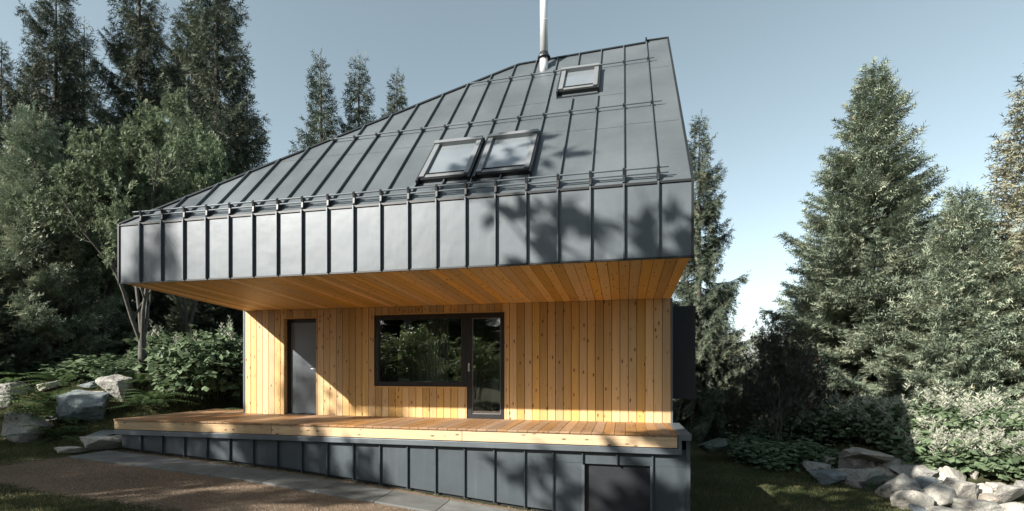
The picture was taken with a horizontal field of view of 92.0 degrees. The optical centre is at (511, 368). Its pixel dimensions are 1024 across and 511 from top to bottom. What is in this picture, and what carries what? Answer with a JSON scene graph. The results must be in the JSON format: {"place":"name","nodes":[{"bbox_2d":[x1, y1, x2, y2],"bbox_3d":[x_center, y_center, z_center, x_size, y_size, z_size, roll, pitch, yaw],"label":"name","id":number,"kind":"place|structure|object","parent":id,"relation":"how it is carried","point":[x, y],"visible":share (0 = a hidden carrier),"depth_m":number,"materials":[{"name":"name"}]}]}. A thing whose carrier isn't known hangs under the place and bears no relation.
{"place":"outdoors","nodes":[
{"label":"outdoors","id":0,"kind":"place"},
{"bbox_2d":[0,387,176,510],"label":"meadow grass","id":1,"kind":"structure","parent":0,"point":[31,454],"depth_m":8.72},
{"bbox_2d":[70,450,512,510],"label":"path","id":2,"kind":"structure","parent":0,"point":[361,493],"depth_m":8.07,"materials":[{"name":"concrete"}]},
{"bbox_2d":[0,380,1023,510],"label":"ground","id":3,"kind":"structure","parent":0,"point":[331,503],"depth_m":7.96,"materials":[{"name":"plant"}]},
{"bbox_2d":[0,392,15,407],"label":"boulder","id":4,"kind":"object","parent":3,"relation":"on","point":[7,404],"visible":0.58,"depth_m":11.57,"materials":[{"name":"grey stone"}]},
{"bbox_2d":[0,39,25,198],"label":"spruce tree","id":5,"kind":"object","parent":3,"relation":"on","point":[4,101],"visible":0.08,"depth_m":23.95,"materials":[{"name":"green plant"}]},
{"bbox_2d":[0,381,33,395],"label":"boulder","id":6,"kind":"object","parent":3,"relation":"on","point":[6,387],"visible":0.47,"depth_m":11.86,"materials":[{"name":"grey stone"}]},
{"bbox_2d":[2,61,41,150],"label":"spruce tree","id":7,"kind":"object","parent":3,"relation":"on","point":[21,85],"depth_m":30.68,"materials":[{"name":"green plant"}]},
{"bbox_2d":[0,270,49,382],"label":"spruce tree","id":8,"kind":"object","parent":3,"relation":"on","point":[9,353],"visible":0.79,"depth_m":12.65,"materials":[{"name":"green plant"}]},
{"bbox_2d":[0,367,49,383],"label":"fern","id":9,"kind":"object","parent":3,"relation":"on","point":[13,376],"visible":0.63,"depth_m":12.43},
{"bbox_2d":[1,412,52,443],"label":"boulder","id":10,"kind":"object","parent":3,"relation":"on","point":[9,427],"visible":0.69,"depth_m":10.01,"materials":[{"name":"grey stone"}]},
{"bbox_2d":[0,387,81,408],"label":"fern","id":11,"kind":"object","parent":3,"relation":"on","point":[51,397],"visible":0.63,"depth_m":11.18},
{"bbox_2d":[0,425,91,445],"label":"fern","id":12,"kind":"object","parent":3,"relation":"on","point":[53,432],"visible":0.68,"depth_m":10.10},
{"bbox_2d":[36,380,62,391],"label":"boulder","id":13,"kind":"object","parent":3,"relation":"on","point":[54,385],"visible":0.8,"depth_m":11.96,"materials":[{"name":"stone"}]},
{"bbox_2d":[8,371,92,388],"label":"fern","id":14,"kind":"object","parent":3,"relation":"on","point":[60,377],"visible":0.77,"depth_m":12.21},
{"bbox_2d":[0,0,105,287],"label":"spruce tree","id":15,"kind":"object","parent":3,"relation":"on","point":[66,58],"visible":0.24,"depth_m":22.69,"materials":[{"name":"green plant"}]},
{"bbox_2d":[0,399,113,422],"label":"fern","id":16,"kind":"object","parent":3,"relation":"on","point":[46,410],"visible":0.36,"depth_m":10.46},
{"bbox_2d":[29,356,99,380],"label":"weed clump","id":17,"kind":"object","parent":3,"relation":"on","point":[45,366],"visible":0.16,"depth_m":13.07,"materials":[{"name":"green plant"}]},
{"bbox_2d":[0,100,137,370],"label":"deciduous tree","id":18,"kind":"object","parent":3,"relation":"on","point":[46,300],"visible":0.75,"depth_m":13.55,"materials":[{"name":"green plant"}]},
{"bbox_2d":[54,446,89,452],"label":"boulder","id":19,"kind":"object","parent":3,"relation":"on","point":[71,449],"visible":0.95,"depth_m":9.06,"materials":[{"name":"stone"}]},
{"bbox_2d":[39,354,123,382],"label":"weed clump","id":20,"kind":"object","parent":3,"relation":"on","point":[74,365],"visible":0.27,"depth_m":12.70,"materials":[{"name":"green plant"}]},
{"bbox_2d":[56,389,109,420],"bbox_3d":[-9.273,0.819,10.855,1.030,0.648,0.802,2,6,-5],"label":"boulder","id":21,"kind":"object","parent":3,"relation":"on","point":[79,405],"visible":0.95,"depth_m":10.56,"materials":[{"name":"stone"}]},
{"bbox_2d":[58,16,115,150],"bbox_3d":[-24.733,-10.717,28.988,8.462,19.788,8.012,0,0,33],"label":"spruce tree","id":22,"kind":"object","parent":3,"relation":"on","point":[97,95],"visible":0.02,"depth_m":28.98,"materials":[{"name":"green plant"}]},
{"bbox_2d":[61,190,127,326],"bbox_3d":[-12.488,-2.658,14.976,2.917,5.771,2.677,0,0,-15],"label":"rowan tree","id":23,"kind":"object","parent":3,"relation":"on","point":[108,272],"visible":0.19,"depth_m":14.58,"materials":[{"name":"green plant"}]},
{"bbox_2d":[42,234,148,343],"bbox_3d":[-14.512,-2.636,17.066,3.673,5.472,3.690,0,0,0],"label":"spruce tree","id":24,"kind":"object","parent":3,"relation":"on","point":[128,294],"visible":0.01,"depth_m":17.13,"materials":[{"name":"green plant"}]},
{"bbox_2d":[79,435,121,449],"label":"boulder","id":25,"kind":"object","parent":3,"relation":"on","point":[99,442],"visible":0.72,"depth_m":9.47,"materials":[{"name":"stone"}]},
{"bbox_2d":[67,353,137,380],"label":"weed clump","id":26,"kind":"object","parent":3,"relation":"on","point":[93,371],"visible":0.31,"depth_m":12.56,"materials":[{"name":"green plant"}]},
{"bbox_2d":[28,306,184,361],"bbox_3d":[-12.427,-0.976,15.574,4.062,2.211,3.934,0,0,0],"label":"plume bush","id":27,"kind":"object","parent":3,"relation":"on","point":[121,350],"visible":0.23,"depth_m":14.70,"materials":[{"name":"green plant"}]},
{"bbox_2d":[0,87,216,385],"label":"rowan tree","id":28,"kind":"object","parent":3,"relation":"on","point":[125,184],"visible":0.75,"depth_m":11.63,"materials":[{"name":"green plant"}]},
{"bbox_2d":[95,374,132,401],"bbox_3d":[-9.116,0.464,11.399,0.706,0.623,0.556,8,4,4],"label":"boulder","id":29,"kind":"object","parent":3,"relation":"on","point":[114,385],"visible":0.85,"depth_m":11.19,"materials":[{"name":"grey stone"}]},
{"bbox_2d":[0,377,241,435],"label":"bank grass","id":30,"kind":"structure","parent":3,"relation":"on","point":[86,389],"depth_m":11.49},
{"bbox_2d":[83,373,160,389],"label":"fern","id":31,"kind":"object","parent":3,"relation":"on","point":[142,382],"visible":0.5,"depth_m":11.81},
{"bbox_2d":[67,0,185,309],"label":"spruce tree","id":32,"kind":"object","parent":3,"relation":"on","point":[137,66],"visible":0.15,"depth_m":20.50,"materials":[{"name":"green plant"}]},
{"bbox_2d":[97,358,155,384],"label":"weed clump","id":33,"kind":"object","parent":3,"relation":"on","point":[108,371],"visible":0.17,"depth_m":12.17,"materials":[{"name":"green plant"}]},
{"bbox_2d":[99,393,174,410],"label":"fern","id":34,"kind":"object","parent":3,"relation":"on","point":[140,402],"visible":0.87,"depth_m":10.91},
{"bbox_2d":[126,285,165,331],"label":"spruce tree","id":35,"kind":"object","parent":3,"relation":"on","point":[134,295],"visible":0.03,"depth_m":19.47,"materials":[{"name":"green plant"}]},
{"bbox_2d":[109,389,199,406],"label":"fern","id":36,"kind":"object","parent":3,"relation":"on","point":[160,396],"visible":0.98,"depth_m":11.05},
{"bbox_2d":[122,319,203,364],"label":"plume bush","id":37,"kind":"object","parent":3,"relation":"on","point":[161,337],"visible":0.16,"depth_m":13.45,"materials":[{"name":"green plant"}]},
{"bbox_2d":[98,106,234,342],"bbox_3d":[-10.183,-3.969,15.486,4.247,8.450,4.627,0,0,-8],"label":"rowan tree","id":38,"kind":"object","parent":3,"relation":"on","point":[210,168],"visible":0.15,"depth_m":15.12,"materials":[{"name":"green plant"}]},
{"bbox_2d":[148,0,220,127],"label":"spruce tree","id":39,"kind":"object","parent":3,"relation":"on","point":[173,59],"visible":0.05,"depth_m":26.50,"materials":[{"name":"green plant"}]},
{"bbox_2d":[132,316,242,399],"bbox_3d":[-7.801,-0.334,12.402,2.671,2.132,2.586,0,0,32],"label":"plume bush","id":40,"kind":"object","parent":3,"relation":"on","point":[177,350],"visible":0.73,"depth_m":11.73,"materials":[{"name":"green plant"}]},
{"bbox_2d":[146,326,242,401],"bbox_3d":[-7.493,-0.196,12.785,3.193,1.974,3.298,0,0,41],"label":"plume bush","id":41,"kind":"object","parent":3,"relation":"on","point":[224,365],"visible":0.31,"depth_m":11.87,"materials":[{"name":"green plant"}]},
{"bbox_2d":[158,295,237,339],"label":"spruce tree","id":42,"kind":"object","parent":3,"relation":"on","point":[206,318],"visible":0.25,"depth_m":17.54,"materials":[{"name":"green plant"}]},
{"bbox_2d":[131,0,271,339],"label":"spruce tree","id":43,"kind":"object","parent":3,"relation":"on","point":[226,126],"visible":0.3,"depth_m":19.36,"materials":[{"name":"green plant"}]},
{"bbox_2d":[230,87,270,330],"bbox_3d":[-12.840,-7.120,23.816,5.953,13.366,6.288,0,0,17],"label":"spruce tree","id":44,"kind":"object","parent":3,"relation":"on","point":[263,155],"visible":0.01,"depth_m":24.09,"materials":[{"name":"green plant"}]},
{"bbox_2d":[0,449,531,510],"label":"gravel stones","id":45,"kind":"object","parent":3,"relation":"on","point":[188,496],"visible":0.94,"depth_m":7.37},
{"bbox_2d":[288,47,342,153],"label":"spruce tree","id":46,"kind":"object","parent":3,"relation":"on","point":[315,86],"visible":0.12,"depth_m":26.80,"materials":[{"name":"green plant"}]},
{"bbox_2d":[333,49,376,132],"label":"spruce tree","id":47,"kind":"object","parent":3,"relation":"on","point":[358,111],"visible":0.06,"depth_m":27.72,"materials":[{"name":"green plant"}]},
{"bbox_2d":[379,68,408,118],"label":"spruce tree","id":48,"kind":"object","parent":3,"relation":"on","point":[399,101],"visible":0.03,"depth_m":30.77,"materials":[{"name":"green plant"}]},
{"bbox_2d":[113,0,695,510],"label":"mountain house","id":49,"kind":"structure","parent":3,"relation":"on","point":[525,230],"depth_m":8.12,"materials":[{"name":"metal"}]},
{"bbox_2d":[286,319,315,414],"bbox_3d":[-4.452,-0.045,10.566,0.768,2.040,0.150,0,0,13],"label":"door","id":50,"kind":"structure","parent":49,"relation":"in","point":[301,337],"depth_m":10.58,"materials":[{"name":"paint"}]},
{"bbox_2d":[375,313,466,386],"bbox_3d":[-1.802,-0.369,10.030,1.965,1.438,0.348,0,0,13],"label":"picture window","id":51,"kind":"structure","parent":49,"relation":"in","point":[388,328],"depth_m":10.02,"materials":[{"name":"paint"}]},
{"bbox_2d":[426,319,448,380],"bbox_3d":[-1.748,-0.136,10.186,1.800,2.162,0.070,0,0,13],"label":"curtain","id":52,"kind":"object","parent":49,"relation":"hanging from","point":[437,349],"visible":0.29,"depth_m":10.13,"materials":[{"name":"fabric"}]},
{"bbox_2d":[467,312,503,418],"bbox_3d":[-0.506,-0.062,9.578,0.752,2.053,0.122,0,0,13],"label":"terrace door","id":53,"kind":"structure","parent":49,"relation":"in","point":[470,316],"depth_m":9.59,"materials":[{"name":"paint"}]},
{"bbox_2d":[483,379,494,412],"bbox_3d":[0.043,0.595,10.857,1.200,0.740,0.800,0,0,13],"label":"dining table","id":54,"kind":"object","parent":49,"relation":"on","point":[485,395],"visible":0.23,"depth_m":10.62,"materials":[{"name":"brown wood"}]},
{"bbox_2d":[491,378,499,412],"bbox_3d":[-0.197,0.575,10.245,0.400,0.780,0.400,0,0,13],"label":"white chair","id":55,"kind":"object","parent":49,"relation":"on","point":[495,390],"visible":0.39,"depth_m":10.07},
{"bbox_2d":[582,463,651,510],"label":"door frame","id":56,"kind":"structure","parent":49,"relation":"in","point":[583,465],"depth_m":7.62,"materials":[{"name":"metal"}]},
{"bbox_2d":[668,112,767,443],"bbox_3d":[6.833,-2.984,17.277,4.337,12.258,4.335,0,0,-16],"label":"spruce tree","id":57,"kind":"object","parent":3,"relation":"on","point":[716,351],"visible":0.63,"depth_m":16.79,"materials":[{"name":"green plant"}]},
{"bbox_2d":[721,365,773,436],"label":"slender shrub","id":58,"kind":"object","parent":3,"relation":"on","point":[743,404],"visible":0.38,"depth_m":15.31,"materials":[{"name":"green plant"}]},
{"bbox_2d":[736,323,771,400],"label":"spruce tree","id":59,"kind":"object","parent":3,"relation":"on","point":[753,349],"visible":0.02,"depth_m":39.99,"materials":[{"name":"green plant"}]},
{"bbox_2d":[723,432,800,459],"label":"weed clump","id":60,"kind":"object","parent":3,"relation":"on","point":[752,438],"visible":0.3,"depth_m":13.46,"materials":[{"name":"green plant"}]},
{"bbox_2d":[731,441,808,471],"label":"weed clump","id":61,"kind":"object","parent":3,"relation":"on","point":[766,459],"visible":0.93,"depth_m":12.26,"materials":[{"name":"green plant"}]},
{"bbox_2d":[740,411,817,446],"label":"plume bush","id":62,"kind":"object","parent":3,"relation":"on","point":[765,430],"visible":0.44,"depth_m":14.31,"materials":[{"name":"green plant"}]},
{"bbox_2d":[739,310,825,442],"bbox_3d":[7.551,0.530,13.551,2.573,4.390,2.207,0,0,-22],"label":"slender shrub","id":63,"kind":"object","parent":3,"relation":"on","point":[765,383],"visible":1,"depth_m":13.48,"materials":[{"name":"green plant"}]},
{"bbox_2d":[759,342,845,439],"bbox_3d":[8.649,0.784,14.886,2.396,3.212,2.055,0,0,44],"label":"slender shrub","id":64,"kind":"object","parent":3,"relation":"on","point":[824,386],"visible":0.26,"depth_m":14.30,"materials":[{"name":"green plant"}]},
{"bbox_2d":[765,438,843,470],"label":"weed clump","id":65,"kind":"object","parent":3,"relation":"on","point":[818,454],"visible":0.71,"depth_m":12.15,"materials":[{"name":"green plant"}]},
{"bbox_2d":[802,461,831,471],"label":"boulder","id":66,"kind":"object","parent":3,"relation":"on","point":[811,466],"visible":0.73,"depth_m":11.51,"materials":[{"name":"grey stone"}]},
{"bbox_2d":[767,264,885,416],"bbox_3d":[13.161,-0.912,21.125,5.355,7.978,5.380,0,0,-35],"label":"spruce tree","id":67,"kind":"object","parent":3,"relation":"on","point":[791,336],"visible":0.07,"depth_m":20.43,"materials":[{"name":"green plant"}]},
{"bbox_2d":[775,390,879,445],"bbox_3d":[8.896,1.375,14.014,2.714,1.612,2.675,0,0,43],"label":"plume bush","id":68,"kind":"object","parent":3,"relation":"on","point":[811,426],"visible":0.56,"depth_m":13.59,"materials":[{"name":"green plant"}]},
{"bbox_2d":[809,469,847,484],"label":"boulder","id":69,"kind":"object","parent":3,"relation":"on","point":[830,476],"visible":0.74,"depth_m":10.51,"materials":[{"name":"stone"}]},
{"bbox_2d":[690,439,1006,510],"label":"lawn grass","id":70,"kind":"structure","parent":3,"relation":"on","point":[761,475],"depth_m":10.02,"materials":[{"name":"plant"}]},
{"bbox_2d":[697,437,727,453],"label":"boulder","id":71,"kind":"object","parent":70,"relation":"on","point":[716,445],"visible":1,"depth_m":13.03,"materials":[{"name":"stone"}]},
{"bbox_2d":[838,451,866,468],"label":"boulder","id":72,"kind":"object","parent":3,"relation":"on","point":[850,463],"visible":0.41,"depth_m":11.12,"materials":[{"name":"grey stone"}]},
{"bbox_2d":[807,393,907,446],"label":"plume bush","id":73,"kind":"object","parent":3,"relation":"on","point":[848,420],"visible":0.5,"depth_m":13.02,"materials":[{"name":"green plant"}]},
{"bbox_2d":[834,468,885,488],"bbox_3d":[7.389,2.304,10.451,0.777,0.426,0.612,-4,-6,-6],"label":"boulder","id":74,"kind":"object","parent":3,"relation":"on","point":[854,477],"visible":0.52,"depth_m":10.28,"materials":[{"name":"grey stone"}]},
{"bbox_2d":[742,56,983,421],"bbox_3d":[14.353,-4.560,19.329,9.320,15.587,9.030,0,0,11],"label":"spruce tree","id":75,"kind":"object","parent":3,"relation":"on","point":[862,242],"visible":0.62,"depth_m":18.57,"materials":[{"name":"green plant"}]},
{"bbox_2d":[859,475,893,491],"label":"boulder","id":76,"kind":"object","parent":3,"relation":"on","point":[873,483],"visible":0.41,"depth_m":9.94,"materials":[{"name":"stone"}]},
{"bbox_2d":[846,406,923,448],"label":"plume bush","id":77,"kind":"object","parent":3,"relation":"on","point":[879,425],"visible":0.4,"depth_m":12.28,"materials":[{"name":"green plant"}]},
{"bbox_2d":[873,467,898,476],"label":"boulder","id":78,"kind":"object","parent":3,"relation":"on","point":[890,472],"visible":0.24,"depth_m":10.42,"materials":[{"name":"grey stone"}]},
{"bbox_2d":[876,457,905,467],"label":"boulder","id":79,"kind":"object","parent":3,"relation":"on","point":[894,461],"visible":0.24,"depth_m":10.64,"materials":[{"name":"grey stone"}]},
{"bbox_2d":[843,447,893,463],"bbox_3d":[7.946,1.977,10.959,0.853,0.340,0.655,8,3,3],"label":"boulder","id":80,"kind":"object","parent":79,"relation":"on","point":[875,457],"visible":0.84,"depth_m":10.84,"materials":[{"name":"grey stone"}]},
{"bbox_2d":[874,473,919,497],"bbox_3d":[7.401,2.316,9.544,0.778,0.456,0.610,-30,-9,4],"label":"boulder","id":81,"kind":"object","parent":3,"relation":"on","point":[883,490],"visible":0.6,"depth_m":9.40,"materials":[{"name":"grey stone"}]},
{"bbox_2d":[866,415,938,450],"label":"plume bush","id":82,"kind":"object","parent":3,"relation":"on","point":[882,434],"visible":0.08,"depth_m":11.87,"materials":[{"name":"green plant"}]},
{"bbox_2d":[849,386,960,443],"bbox_3d":[10.448,1.287,12.967,2.809,1.693,2.850,0,0,25],"label":"plume bush","id":83,"kind":"object","parent":3,"relation":"on","point":[937,407],"visible":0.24,"depth_m":12.55,"materials":[{"name":"green plant"}]},
{"bbox_2d":[890,484,921,492],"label":"boulder","id":84,"kind":"object","parent":3,"relation":"on","point":[896,487],"visible":0.45,"depth_m":9.18,"materials":[{"name":"grey stone"}]},
{"bbox_2d":[890,490,933,509],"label":"boulder","id":85,"kind":"object","parent":3,"relation":"on","point":[901,499],"visible":0.85,"depth_m":8.53,"materials":[{"name":"stone"}]},
{"bbox_2d":[888,463,939,478],"bbox_3d":[8.413,2.147,10.199,0.908,0.333,0.692,-2,-1,-2],"label":"boulder","id":86,"kind":"object","parent":3,"relation":"on","point":[911,471],"visible":0.61,"depth_m":10.05,"materials":[{"name":"grey stone"}]},
{"bbox_2d":[912,476,940,488],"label":"boulder","id":87,"kind":"object","parent":3,"relation":"on","point":[923,481],"visible":0.43,"depth_m":9.60,"materials":[{"name":"stone"}]},
{"bbox_2d":[875,414,979,455],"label":"plume bush","id":88,"kind":"object","parent":3,"relation":"on","point":[897,438],"visible":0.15,"depth_m":11.19,"materials":[{"name":"green plant"}]},
{"bbox_2d":[889,429,977,469],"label":"plume bush","id":89,"kind":"object","parent":3,"relation":"on","point":[919,460],"visible":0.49,"depth_m":10.38,"materials":[{"name":"green plant"}]},
{"bbox_2d":[863,381,1010,422],"bbox_3d":[11.554,1.236,13.397,3.434,1.854,3.384,0,0,11],"label":"plume bush","id":90,"kind":"object","parent":3,"relation":"on","point":[961,398],"visible":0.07,"depth_m":13.06,"materials":[{"name":"green plant"}]},
{"bbox_2d":[919,482,956,505],"bbox_3d":[7.561,2.250,8.804,0.594,0.426,0.485,0,0,-2],"label":"boulder","id":91,"kind":"object","parent":3,"relation":"on","point":[941,494],"visible":0.69,"depth_m":8.65,"materials":[{"name":"stone"}]},
{"bbox_2d":[853,182,1023,408],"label":"spruce tree","id":92,"kind":"object","parent":3,"relation":"on","point":[941,288],"visible":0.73,"depth_m":14.87,"materials":[{"name":"green plant"}]},
{"bbox_2d":[925,506,965,510],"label":"boulder","id":93,"kind":"object","parent":3,"relation":"on","point":[936,508],"visible":0.81,"depth_m":8.26,"materials":[{"name":"stone"}]},
{"bbox_2d":[887,403,1009,440],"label":"plume bush","id":94,"kind":"object","parent":3,"relation":"on","point":[949,425],"visible":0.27,"depth_m":11.00,"materials":[{"name":"green plant"}]},
{"bbox_2d":[939,466,966,480],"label":"boulder","id":95,"kind":"object","parent":3,"relation":"on","point":[946,471],"visible":0.55,"depth_m":9.71,"materials":[{"name":"stone"}]},
{"bbox_2d":[897,425,1011,475],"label":"plume bush","id":96,"kind":"object","parent":3,"relation":"on","point":[962,468],"visible":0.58,"depth_m":9.88,"materials":[{"name":"green plant"}]},
{"bbox_2d":[907,417,1012,441],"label":"plume bush","id":97,"kind":"object","parent":3,"relation":"on","point":[970,428],"visible":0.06,"depth_m":10.57,"materials":[{"name":"green plant"}]},
{"bbox_2d":[943,477,979,498],"bbox_3d":[8.282,2.313,9.153,0.553,0.522,0.432,15,-1,-3],"label":"boulder","id":98,"kind":"object","parent":3,"relation":"on","point":[966,489],"visible":0.49,"depth_m":9.00,"materials":[{"name":"stone"}]},
{"bbox_2d":[912,63,1023,405],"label":"spruce tree","id":99,"kind":"object","parent":3,"relation":"on","point":[1016,205],"visible":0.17,"depth_m":15.45,"materials":[{"name":"green plant"}]},
{"bbox_2d":[924,387,1023,429],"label":"plume bush","id":100,"kind":"object","parent":3,"relation":"on","point":[999,404],"visible":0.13,"depth_m":11.74,"materials":[{"name":"green plant"}]},
{"bbox_2d":[947,498,1005,510],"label":"boulder","id":101,"kind":"object","parent":3,"relation":"on","point":[966,504],"visible":0.92,"depth_m":8.35,"materials":[{"name":"grey stone"}]},
{"bbox_2d":[937,427,1023,480],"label":"plume bush","id":102,"kind":"object","parent":3,"relation":"on","point":[1012,458],"visible":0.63,"depth_m":9.53,"materials":[{"name":"green plant"}]},
{"bbox_2d":[939,398,1023,438],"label":"plume bush","id":103,"kind":"object","parent":3,"relation":"on","point":[992,421],"visible":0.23,"depth_m":10.70,"materials":[{"name":"green plant"}]},
{"bbox_2d":[943,392,1023,426],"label":"plume bush","id":104,"kind":"object","parent":3,"relation":"on","point":[1020,409],"visible":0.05,"depth_m":11.75,"materials":[{"name":"green plant"}]},
{"bbox_2d":[977,483,993,495],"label":"boulder","id":105,"kind":"object","parent":3,"relation":"on","point":[984,488],"visible":0.24,"depth_m":9.16,"materials":[{"name":"stone"}]},
{"bbox_2d":[978,493,1002,504],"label":"boulder","id":106,"kind":"object","parent":3,"relation":"on","point":[991,497],"visible":0.54,"depth_m":8.85,"materials":[{"name":"grey stone"}]},
{"bbox_2d":[978,430,1023,479],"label":"plume bush","id":107,"kind":"object","parent":3,"relation":"on","point":[1021,440],"visible":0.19,"depth_m":9.63,"materials":[{"name":"green plant"}]},
{"bbox_2d":[992,485,1023,502],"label":"boulder","id":108,"kind":"object","parent":3,"relation":"on","point":[1006,493],"visible":0.79,"depth_m":8.79,"materials":[{"name":"grey stone"}]},
{"bbox_2d":[999,502,1023,510],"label":"boulder","id":109,"kind":"object","parent":3,"relation":"on","point":[1014,506],"visible":0.84,"depth_m":8.47,"materials":[{"name":"stone"}]},
{"bbox_2d":[0,0,1023,360],"label":"sky","id":110,"kind":"structure","parent":0,"point":[772,78],"materials":[{"name":"blue"}]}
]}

